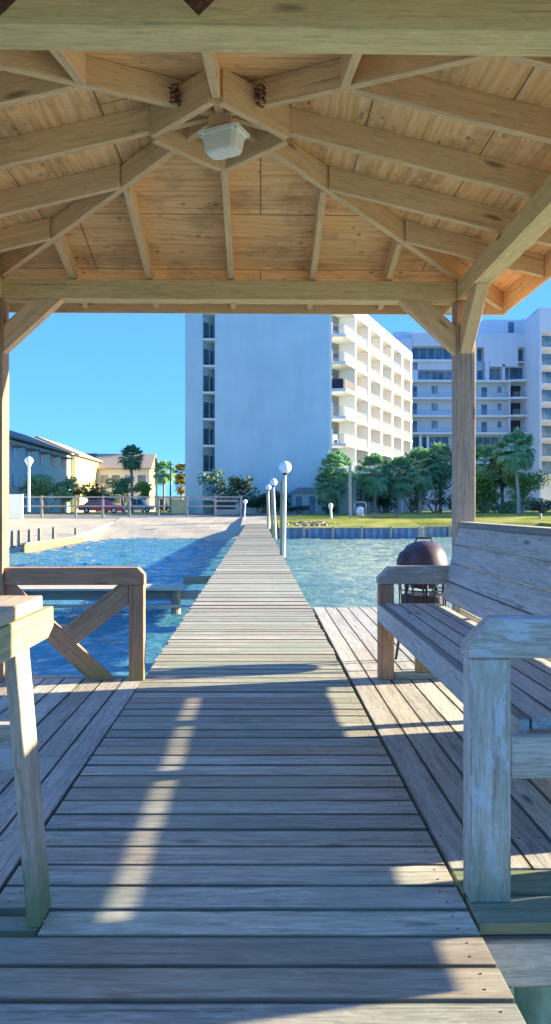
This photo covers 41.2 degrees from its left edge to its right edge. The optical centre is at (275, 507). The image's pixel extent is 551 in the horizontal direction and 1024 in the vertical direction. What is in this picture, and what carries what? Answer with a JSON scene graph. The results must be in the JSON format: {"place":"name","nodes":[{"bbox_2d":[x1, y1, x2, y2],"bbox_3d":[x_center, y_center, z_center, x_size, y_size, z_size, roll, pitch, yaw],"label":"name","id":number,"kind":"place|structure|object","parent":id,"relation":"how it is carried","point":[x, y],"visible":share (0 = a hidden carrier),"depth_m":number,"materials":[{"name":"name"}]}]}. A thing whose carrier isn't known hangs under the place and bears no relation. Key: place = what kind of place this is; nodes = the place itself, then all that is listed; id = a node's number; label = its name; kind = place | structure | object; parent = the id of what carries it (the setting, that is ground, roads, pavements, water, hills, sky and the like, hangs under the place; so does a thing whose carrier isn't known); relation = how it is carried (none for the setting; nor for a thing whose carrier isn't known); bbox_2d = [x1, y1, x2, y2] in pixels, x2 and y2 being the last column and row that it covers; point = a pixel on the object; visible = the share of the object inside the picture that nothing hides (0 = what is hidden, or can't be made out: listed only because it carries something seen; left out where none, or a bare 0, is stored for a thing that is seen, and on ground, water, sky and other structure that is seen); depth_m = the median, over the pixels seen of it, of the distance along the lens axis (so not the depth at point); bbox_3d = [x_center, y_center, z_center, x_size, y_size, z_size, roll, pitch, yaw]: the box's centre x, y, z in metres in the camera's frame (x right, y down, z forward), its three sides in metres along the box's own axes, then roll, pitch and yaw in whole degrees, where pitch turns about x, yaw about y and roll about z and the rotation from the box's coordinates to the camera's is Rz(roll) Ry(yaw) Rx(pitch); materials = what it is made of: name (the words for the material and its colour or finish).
{"place":"outdoors","nodes":[
{"label":"outdoors","id":0,"kind":"place"},
{"bbox_2d":[160,499,168,511],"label":"parked car","id":1,"kind":"object","parent":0,"point":[166,503],"visible":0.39,"depth_m":99.70,"materials":[{"name":"blue paint"}]},
{"bbox_2d":[213,500,237,514],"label":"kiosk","id":2,"kind":"object","parent":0,"point":[225,510],"visible":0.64,"depth_m":67.78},
{"bbox_2d":[9,537,541,996],"bbox_3d":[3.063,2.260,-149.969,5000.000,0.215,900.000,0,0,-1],"label":"water","id":3,"kind":"structure","parent":0,"point":[334,572],"depth_m":26.54,"materials":[{"name":"blue liquid"}]},
{"bbox_2d":[10,530,14,547],"bbox_3d":[-13.353,1.758,37.235,0.257,1.174,0.257,0,0,-1],"label":"mooring post","id":4,"kind":"object","parent":3,"relation":"in","point":[12,542],"visible":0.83,"depth_m":37.14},
{"bbox_2d":[17,530,21,545],"bbox_3d":[-13.362,1.746,38.235,0.257,1.166,0.257,0,0,-1],"label":"mooring post","id":5,"kind":"object","parent":3,"relation":"in","point":[19,536],"visible":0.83,"depth_m":38.15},
{"bbox_2d":[9,511,550,552],"bbox_3d":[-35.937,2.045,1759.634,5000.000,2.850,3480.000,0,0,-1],"label":"ground","id":6,"kind":"structure","parent":0,"point":[163,525],"depth_m":58.58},
{"bbox_2d":[9,494,23,518],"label":"white wall","id":7,"kind":"structure","parent":6,"relation":"on","point":[15,506],"depth_m":62.06,"materials":[{"name":"white paint"}]},
{"bbox_2d":[25,457,32,511],"bbox_3d":[-18.388,-1.736,54.636,0.600,4.119,0.600,0,0,-1],"label":"globe lamp","id":8,"kind":"object","parent":6,"relation":"on","point":[28,461],"visible":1,"depth_m":54.54,"materials":[{"name":"white metal"}]},
{"bbox_2d":[27,529,31,541],"bbox_3d":[-13.331,1.736,39.736,0.257,1.136,0.257,0,0,-1],"label":"mooring post","id":9,"kind":"object","parent":6,"relation":"on","point":[29,535],"visible":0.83,"depth_m":39.64,"materials":[{"name":"wood"}]},
{"bbox_2d":[37,528,41,540],"bbox_3d":[-13.440,1.716,41.734,0.257,1.108,0.257,0,0,-1],"label":"mooring post","id":10,"kind":"object","parent":6,"relation":"on","point":[39,537],"visible":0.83,"depth_m":41.65,"materials":[{"name":"wood"}]},
{"bbox_2d":[21,474,70,513],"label":"bush","id":11,"kind":"object","parent":6,"relation":"on","point":[41,486],"visible":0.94,"depth_m":73.05,"materials":[{"name":"green plant"}]},
{"bbox_2d":[31,476,79,513],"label":"bush","id":12,"kind":"object","parent":6,"relation":"on","point":[67,483],"visible":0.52,"depth_m":74.39,"materials":[{"name":"green plant"}]},
{"bbox_2d":[9,430,102,512],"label":"townhouse row","id":13,"kind":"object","parent":6,"relation":"on","point":[57,462],"visible":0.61,"depth_m":86.76,"materials":[{"name":"grey paint"}]},
{"bbox_2d":[20,527,111,551],"bbox_3d":[-12.862,2.147,51.259,0.432,1.965,29.032,0,0,-1],"label":"wooden groin","id":14,"kind":"object","parent":6,"relation":"on","point":[36,545],"visible":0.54,"depth_m":43.10,"materials":[{"name":"beige wood"}]},
{"bbox_2d":[71,480,108,500],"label":"bush","id":15,"kind":"object","parent":6,"relation":"on","point":[93,490],"visible":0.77,"depth_m":83.03,"materials":[{"name":"green plant"}]},
{"bbox_2d":[78,499,125,512],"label":"parked car","id":16,"kind":"object","parent":6,"relation":"on","point":[98,502],"visible":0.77,"depth_m":77.63,"materials":[{"name":"red paint"}]},
{"bbox_2d":[103,486,126,512],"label":"bush","id":17,"kind":"object","parent":6,"relation":"on","point":[117,491],"visible":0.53,"depth_m":89.42,"materials":[{"name":"green plant"}]},
{"bbox_2d":[105,476,139,511],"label":"bush","id":18,"kind":"object","parent":6,"relation":"on","point":[125,482],"visible":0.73,"depth_m":91.54,"materials":[{"name":"green plant"}]},
{"bbox_2d":[96,454,157,511],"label":"house","id":19,"kind":"structure","parent":6,"relation":"on","point":[108,467],"depth_m":109.55,"materials":[{"name":"beige paint"}]},
{"bbox_2d":[100,475,107,482],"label":"window","id":20,"kind":"structure","parent":19,"relation":"in","point":[103,478],"depth_m":109.40,"materials":[{"name":"grey glass"}]},
{"bbox_2d":[137,475,145,482],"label":"window","id":21,"kind":"structure","parent":19,"relation":"in","point":[140,478],"depth_m":109.54,"materials":[{"name":"grey glass"}]},
{"bbox_2d":[116,444,145,512],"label":"palm tree","id":22,"kind":"object","parent":6,"relation":"on","point":[130,462],"visible":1,"depth_m":87.13,"materials":[{"name":"green plant"}]},
{"bbox_2d":[23,496,241,517],"bbox_3d":[-14.413,-0.028,63.669,23.056,1.995,0.160,0,0,-1],"label":"rail fence","id":23,"kind":"object","parent":6,"relation":"on","point":[75,505],"visible":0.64,"depth_m":63.71,"materials":[{"name":"grey wood"}]},
{"bbox_2d":[126,498,154,511],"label":"parked car","id":24,"kind":"object","parent":6,"relation":"on","point":[138,501],"visible":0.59,"depth_m":91.67,"materials":[{"name":"blue metal"}]},
{"bbox_2d":[134,481,152,511],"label":"bush","id":25,"kind":"object","parent":6,"relation":"on","point":[145,488],"visible":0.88,"depth_m":93.06,"materials":[{"name":"green plant"}]},
{"bbox_2d":[150,459,175,511],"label":"palm tree","id":26,"kind":"object","parent":6,"relation":"on","point":[163,476],"visible":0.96,"depth_m":99.15,"materials":[{"name":"green plant"}]},
{"bbox_2d":[168,461,172,511],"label":"utility pole","id":27,"kind":"object","parent":6,"relation":"on","point":[170,464],"visible":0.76,"depth_m":94.65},
{"bbox_2d":[172,463,184,495],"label":"palm tree","id":28,"kind":"object","parent":6,"relation":"on","point":[179,468],"visible":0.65,"depth_m":106.70,"materials":[{"name":"green plant"}]},
{"bbox_2d":[171,500,185,512],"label":"utility box","id":29,"kind":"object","parent":6,"relation":"on","point":[178,509],"depth_m":75.81,"materials":[{"name":"green"}]},
{"bbox_2d":[174,479,184,499],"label":"palm tree","id":30,"kind":"object","parent":6,"relation":"on","point":[181,491],"visible":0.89,"depth_m":105.38,"materials":[{"name":"green plant"}]},
{"bbox_2d":[197,469,240,499],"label":"tree","id":31,"kind":"object","parent":6,"relation":"on","point":[213,477],"visible":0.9,"depth_m":70.80,"materials":[{"name":"green plant"}]},
{"bbox_2d":[228,474,262,513],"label":"tree","id":32,"kind":"object","parent":6,"relation":"on","point":[244,485],"visible":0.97,"depth_m":70.50,"materials":[{"name":"green plant"}]},
{"bbox_2d":[246,490,290,513],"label":"hedge","id":33,"kind":"object","parent":6,"relation":"on","point":[257,502],"visible":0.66,"depth_m":72.56,"materials":[{"name":"green plant"}]},
{"bbox_2d":[185,314,411,513],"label":"apartment tower","id":34,"kind":"structure","parent":6,"relation":"on","point":[266,395],"depth_m":74.71,"materials":[{"name":"white paint"}]},
{"bbox_2d":[204,322,214,337],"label":"niche window","id":35,"kind":"structure","parent":34,"relation":"in","point":[206,326],"depth_m":77.79,"materials":[{"name":"blue glass"}]},
{"bbox_2d":[204,349,214,364],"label":"niche window","id":36,"kind":"structure","parent":34,"relation":"in","point":[206,352],"depth_m":77.79,"materials":[{"name":"blue glass"}]},
{"bbox_2d":[204,375,214,390],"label":"niche window","id":37,"kind":"structure","parent":34,"relation":"in","point":[206,378],"depth_m":77.79,"materials":[{"name":"blue glass"}]},
{"bbox_2d":[204,402,214,417],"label":"niche window","id":38,"kind":"structure","parent":34,"relation":"in","point":[206,405],"depth_m":77.79,"materials":[{"name":"blue glass"}]},
{"bbox_2d":[204,428,214,444],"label":"niche window","id":39,"kind":"structure","parent":34,"relation":"in","point":[206,431],"depth_m":77.79,"materials":[{"name":"blue glass"}]},
{"bbox_2d":[204,455,214,470],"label":"niche window","id":40,"kind":"structure","parent":34,"relation":"in","point":[206,457],"depth_m":77.79,"materials":[{"name":"blue glass"}]},
{"bbox_2d":[332,400,336,415],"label":"balcony window","id":41,"kind":"structure","parent":34,"relation":"in","point":[334,403],"depth_m":77.96,"materials":[{"name":"grey glass"}]},
{"bbox_2d":[332,427,336,442],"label":"balcony window","id":42,"kind":"structure","parent":34,"relation":"in","point":[334,429],"depth_m":77.96,"materials":[{"name":"grey glass"}]},
{"bbox_2d":[286,505,311,513],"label":"hedge","id":43,"kind":"object","parent":6,"relation":"on","point":[295,508],"visible":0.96,"depth_m":72.04,"materials":[{"name":"green plant"}]},
{"bbox_2d":[291,488,319,513],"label":"garden pavilion","id":44,"kind":"structure","parent":6,"relation":"on","point":[302,496],"depth_m":73.27,"materials":[{"name":"grey"}]},
{"bbox_2d":[296,496,301,511],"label":"window","id":45,"kind":"structure","parent":44,"relation":"in","point":[298,498],"depth_m":73.23,"materials":[{"name":"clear glass"}]},
{"bbox_2d":[309,496,314,512],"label":"window","id":46,"kind":"structure","parent":44,"relation":"in","point":[311,499],"depth_m":73.25,"materials":[{"name":"glass"}]},
{"bbox_2d":[286,521,340,525],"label":"rocks","id":47,"kind":"object","parent":6,"relation":"on","point":[308,523],"visible":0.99,"depth_m":55.69,"materials":[{"name":"grey stone"}]},
{"bbox_2d":[315,499,338,513],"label":"bush","id":48,"kind":"object","parent":6,"relation":"on","point":[326,509],"visible":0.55,"depth_m":69.84,"materials":[{"name":"green plant"}]},
{"bbox_2d":[312,468,348,513],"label":"palm tree","id":49,"kind":"object","parent":6,"relation":"on","point":[330,492],"visible":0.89,"depth_m":69.19,"materials":[{"name":"green plant"}]},
{"bbox_2d":[316,449,361,513],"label":"palm tree","id":50,"kind":"object","parent":6,"relation":"on","point":[337,458],"visible":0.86,"depth_m":69.72,"materials":[{"name":"green plant"}]},
{"bbox_2d":[346,465,351,517],"bbox_3d":[6.102,-1.300,61.112,0.544,4.502,0.268,0,0,-10],"label":"light pole","id":51,"kind":"object","parent":6,"relation":"on","point":[350,492],"visible":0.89,"depth_m":61.03,"materials":[{"name":"white paint"}]},
{"bbox_2d":[278,526,424,538],"bbox_3d":[5.540,2.425,53.204,10.650,2.090,0.580,0,0,-1],"label":"bulkhead","id":52,"kind":"object","parent":6,"relation":"on","point":[350,532],"visible":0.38,"depth_m":53.20,"materials":[{"name":"plastic"}]},
{"bbox_2d":[354,502,366,515],"bbox_3d":[7.301,0.147,63.162,0.946,1.309,0.667,0,0,32],"label":"utility box","id":53,"kind":"object","parent":6,"relation":"on","point":[360,511],"visible":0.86,"depth_m":63.03,"materials":[{"name":"white paint"}]},
{"bbox_2d":[351,451,395,513],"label":"palm tree","id":54,"kind":"object","parent":6,"relation":"on","point":[373,483],"visible":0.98,"depth_m":73.29,"materials":[{"name":"green plant"}]},
{"bbox_2d":[356,489,397,512],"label":"bush","id":55,"kind":"object","parent":6,"relation":"on","point":[385,503],"visible":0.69,"depth_m":78.83,"materials":[{"name":"green plant"}]},
{"bbox_2d":[381,455,418,512],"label":"palm tree","id":56,"kind":"object","parent":6,"relation":"on","point":[400,484],"visible":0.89,"depth_m":74.41,"materials":[{"name":"green plant"}]},
{"bbox_2d":[391,464,443,512],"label":"bush","id":57,"kind":"object","parent":6,"relation":"on","point":[411,509],"visible":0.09,"depth_m":80.93,"materials":[{"name":"green plant"}]},
{"bbox_2d":[401,446,443,512],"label":"palm tree","id":58,"kind":"object","parent":6,"relation":"on","point":[422,456],"visible":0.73,"depth_m":79.19,"materials":[{"name":"green plant"}]},
{"bbox_2d":[418,442,451,512],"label":"palm tree","id":59,"kind":"object","parent":6,"relation":"on","point":[435,447],"visible":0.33,"depth_m":83.41,"materials":[{"name":"green plant"}]},
{"bbox_2d":[408,448,477,512],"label":"bush","id":60,"kind":"object","parent":6,"relation":"on","point":[440,491],"visible":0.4,"depth_m":80.99,"materials":[{"name":"green plant"}]},
{"bbox_2d":[424,493,486,512],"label":"bush","id":61,"kind":"object","parent":6,"relation":"on","point":[441,500],"visible":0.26,"depth_m":81.15,"materials":[{"name":"green plant"}]},
{"bbox_2d":[392,318,526,510],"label":"apartment block","id":62,"kind":"structure","parent":6,"relation":"on","point":[499,362],"depth_m":137.18,"materials":[{"name":"grey paint"}]},
{"bbox_2d":[412,386,416,396],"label":"window","id":63,"kind":"structure","parent":62,"relation":"in","point":[414,388],"depth_m":137.12,"materials":[{"name":"blue glass"}]},
{"bbox_2d":[412,403,416,414],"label":"window","id":64,"kind":"structure","parent":62,"relation":"in","point":[414,405],"depth_m":137.12,"materials":[{"name":"blue glass"}]},
{"bbox_2d":[412,421,416,431],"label":"window","id":65,"kind":"structure","parent":62,"relation":"in","point":[414,423],"depth_m":137.12,"materials":[{"name":"blue glass"}]},
{"bbox_2d":[412,437,448,448],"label":"window","id":66,"kind":"structure","parent":62,"relation":"in","point":[415,440],"depth_m":137.19,"materials":[{"name":"blue glass"}]},
{"bbox_2d":[412,348,450,358],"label":"window","id":67,"kind":"structure","parent":62,"relation":"in","point":[417,353],"depth_m":137.19,"materials":[{"name":"blue glass"}]},
{"bbox_2d":[418,371,451,379],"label":"window","id":68,"kind":"structure","parent":62,"relation":"in","point":[422,375],"depth_m":137.19,"materials":[{"name":"blue glass"}]},
{"bbox_2d":[477,349,481,361],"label":"window","id":69,"kind":"structure","parent":62,"relation":"in","point":[479,351],"depth_m":137.35,"materials":[{"name":"blue glass"}]},
{"bbox_2d":[477,370,482,379],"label":"window","id":70,"kind":"structure","parent":62,"relation":"in","point":[479,372],"depth_m":137.35,"materials":[{"name":"blue glass"}]},
{"bbox_2d":[481,387,486,396],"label":"window","id":71,"kind":"structure","parent":62,"relation":"in","point":[483,389],"depth_m":137.39,"materials":[{"name":"blue glass"}]},
{"bbox_2d":[481,404,486,414],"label":"window","id":72,"kind":"structure","parent":62,"relation":"in","point":[483,406],"depth_m":137.39,"materials":[{"name":"blue glass"}]},
{"bbox_2d":[481,422,486,431],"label":"window","id":73,"kind":"structure","parent":62,"relation":"in","point":[483,424],"depth_m":137.39,"materials":[{"name":"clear glass"}]},
{"bbox_2d":[475,437,497,448],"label":"window","id":74,"kind":"structure","parent":62,"relation":"in","point":[484,441],"depth_m":137.39,"materials":[{"name":"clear glass"}]},
{"bbox_2d":[489,369,499,379],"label":"window","id":75,"kind":"structure","parent":62,"relation":"in","point":[494,374],"depth_m":137.42,"materials":[{"name":"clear glass"}]},
{"bbox_2d":[508,322,513,332],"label":"window","id":76,"kind":"structure","parent":62,"relation":"in","point":[510,324],"depth_m":137.49,"materials":[{"name":"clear glass"}]},
{"bbox_2d":[509,368,521,379],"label":"window","id":77,"kind":"structure","parent":62,"relation":"in","point":[514,373],"depth_m":137.49,"materials":[{"name":"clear glass"}]},
{"bbox_2d":[511,385,520,396],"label":"window","id":78,"kind":"structure","parent":62,"relation":"in","point":[515,389],"depth_m":137.49,"materials":[{"name":"black glass"}]},
{"bbox_2d":[511,403,520,414],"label":"window","id":79,"kind":"structure","parent":62,"relation":"in","point":[515,407],"depth_m":137.49,"materials":[{"name":"black glass"}]},
{"bbox_2d":[511,420,520,431],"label":"window","id":80,"kind":"structure","parent":62,"relation":"in","point":[514,423],"depth_m":137.49,"materials":[{"name":"black glass"}]},
{"bbox_2d":[422,525,544,536],"bbox_3d":[15.798,2.425,56.564,10.000,2.090,0.580,0,0,-1],"label":"bulkhead","id":81,"kind":"object","parent":6,"relation":"on","point":[438,531],"visible":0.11,"depth_m":56.47,"materials":[{"name":"concrete"}]},
{"bbox_2d":[475,465,501,512],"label":"bush","id":82,"kind":"object","parent":6,"relation":"on","point":[485,490],"visible":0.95,"depth_m":76.39,"materials":[{"name":"green plant"}]},
{"bbox_2d":[475,443,502,512],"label":"palm tree","id":83,"kind":"object","parent":6,"relation":"on","point":[483,451],"visible":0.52,"depth_m":81.47,"materials":[{"name":"green plant"}]},
{"bbox_2d":[485,457,520,509],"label":"palm tree","id":84,"kind":"object","parent":6,"relation":"on","point":[500,483],"visible":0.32,"depth_m":79.70,"materials":[{"name":"green plant"}]},
{"bbox_2d":[476,500,531,512],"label":"bush","id":85,"kind":"object","parent":6,"relation":"on","point":[505,509],"visible":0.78,"depth_m":76.61,"materials":[{"name":"green plant"}]},
{"bbox_2d":[490,426,536,513],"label":"palm tree","id":86,"kind":"object","parent":6,"relation":"on","point":[516,459],"visible":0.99,"depth_m":71.75,"materials":[{"name":"green plant"}]},
{"bbox_2d":[499,456,549,512],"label":"bush","id":87,"kind":"object","parent":6,"relation":"on","point":[525,482],"visible":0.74,"depth_m":75.26,"materials":[{"name":"green plant"}]},
{"bbox_2d":[510,497,550,512],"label":"bush","id":88,"kind":"object","parent":6,"relation":"on","point":[539,506],"visible":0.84,"depth_m":78.29,"materials":[{"name":"green plant"}]},
{"bbox_2d":[522,307,550,510],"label":"apartment wing","id":89,"kind":"structure","parent":6,"relation":"on","point":[536,372],"depth_m":129.90,"materials":[{"name":"white paint"}]},
{"bbox_2d":[9,278,550,495],"label":"sky","id":90,"kind":"structure","parent":0,"point":[99,383],"materials":[{"name":"blue"}]},
{"label":"seabed","id":91,"kind":"structure","parent":0,"visible":0},
{"bbox_2d":[0,675,141,936],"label":"shelter deck","id":92,"kind":"structure","parent":91,"relation":"on","point":[76,717],"depth_m":4.04,"materials":[{"name":"wood"}]},
{"bbox_2d":[4,567,145,680],"bbox_3d":[-1.469,0.855,5.391,1.018,0.830,0.090,0,0,-1],"label":"railing","id":93,"kind":"object","parent":92,"relation":"on","point":[130,583],"visible":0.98,"depth_m":5.36,"materials":[{"name":"brown wood"}]},
{"bbox_2d":[0,0,550,681],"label":"gazebo","id":94,"kind":"object","parent":92,"relation":"on","point":[394,158],"visible":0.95,"depth_m":4.20,"materials":[{"name":"orange wood"}]},
{"bbox_2d":[197,122,249,159],"bbox_3d":[-0.274,-1.921,3.870,0.242,0.107,0.162,0,0,25],"label":"ceiling light","id":95,"kind":"object","parent":94,"relation":"attached to","point":[224,141],"visible":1,"depth_m":3.82,"materials":[{"name":"beige plastic"}]},
{"bbox_2d":[17,576,210,613],"bbox_3d":[-6.802,2.645,15.964,11.050,2.250,1.000,0,0,-1],"label":"catwalk","id":96,"kind":"object","parent":91,"relation":"on","point":[174,594],"visible":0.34,"depth_m":15.91,"materials":[{"name":"grey wood"}]},
{"bbox_2d":[0,524,525,1023],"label":"pier","id":97,"kind":"structure","parent":91,"relation":"on","point":[236,832],"depth_m":2.61,"materials":[{"name":"wood"}]},
{"bbox_2d":[0,595,52,927],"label":"bench","id":98,"kind":"object","parent":97,"relation":"on","point":[26,622],"visible":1,"depth_m":2.21,"materials":[{"name":"wood"}]},
{"bbox_2d":[266,485,270,528],"bbox_3d":[-0.426,0.647,44.001,0.340,4.047,0.340,0,0,-1],"label":"globe lamp","id":99,"kind":"object","parent":97,"relation":"attached to","point":[268,487],"visible":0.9,"depth_m":43.97,"materials":[{"name":"white metal"}]},
{"bbox_2d":[270,478,276,538],"bbox_3d":[-0.082,0.756,30.505,0.320,3.930,0.320,0,0,-1],"label":"globe lamp","id":100,"kind":"object","parent":97,"relation":"attached to","point":[273,482],"visible":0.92,"depth_m":30.48,"materials":[{"name":"white metal"}]},
{"bbox_2d":[279,461,291,556],"bbox_3d":[0.262,0.743,19.509,0.330,3.955,0.330,0,0,-1],"label":"globe lamp","id":101,"kind":"object","parent":97,"relation":"attached to","point":[285,467],"visible":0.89,"depth_m":19.48,"materials":[{"name":"white metal"}]},
{"bbox_2d":[313,607,550,1023],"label":"shelter deck","id":102,"kind":"structure","parent":91,"relation":"on","point":[417,724],"depth_m":3.24,"materials":[{"name":"weathered timber planks"},{"name":"greenish treated timber"}]},
{"bbox_2d":[376,566,448,679],"bbox_3d":[1.041,0.853,5.441,0.573,0.835,0.093,0,0,-1],"label":"railing","id":103,"kind":"object","parent":102,"relation":"on","point":[388,578],"visible":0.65,"depth_m":5.40,"materials":[{"name":"orange wood"}]},
{"bbox_2d":[394,537,447,659],"bbox_3d":[1.213,0.757,5.982,0.447,1.030,0.454,0,0,-1],"label":"kettle grill","id":104,"kind":"object","parent":102,"relation":"on","point":[423,553],"visible":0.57,"depth_m":5.88,"materials":[{"name":"red metal"}]},
{"bbox_2d":[378,522,550,733],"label":"bench","id":105,"kind":"object","parent":102,"relation":"on","point":[429,636],"visible":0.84,"depth_m":4.09,"materials":[{"name":"wood"}]},
{"bbox_2d":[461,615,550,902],"bbox_3d":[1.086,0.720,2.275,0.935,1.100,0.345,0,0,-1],"label":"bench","id":106,"kind":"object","parent":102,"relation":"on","point":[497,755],"visible":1,"depth_m":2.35,"materials":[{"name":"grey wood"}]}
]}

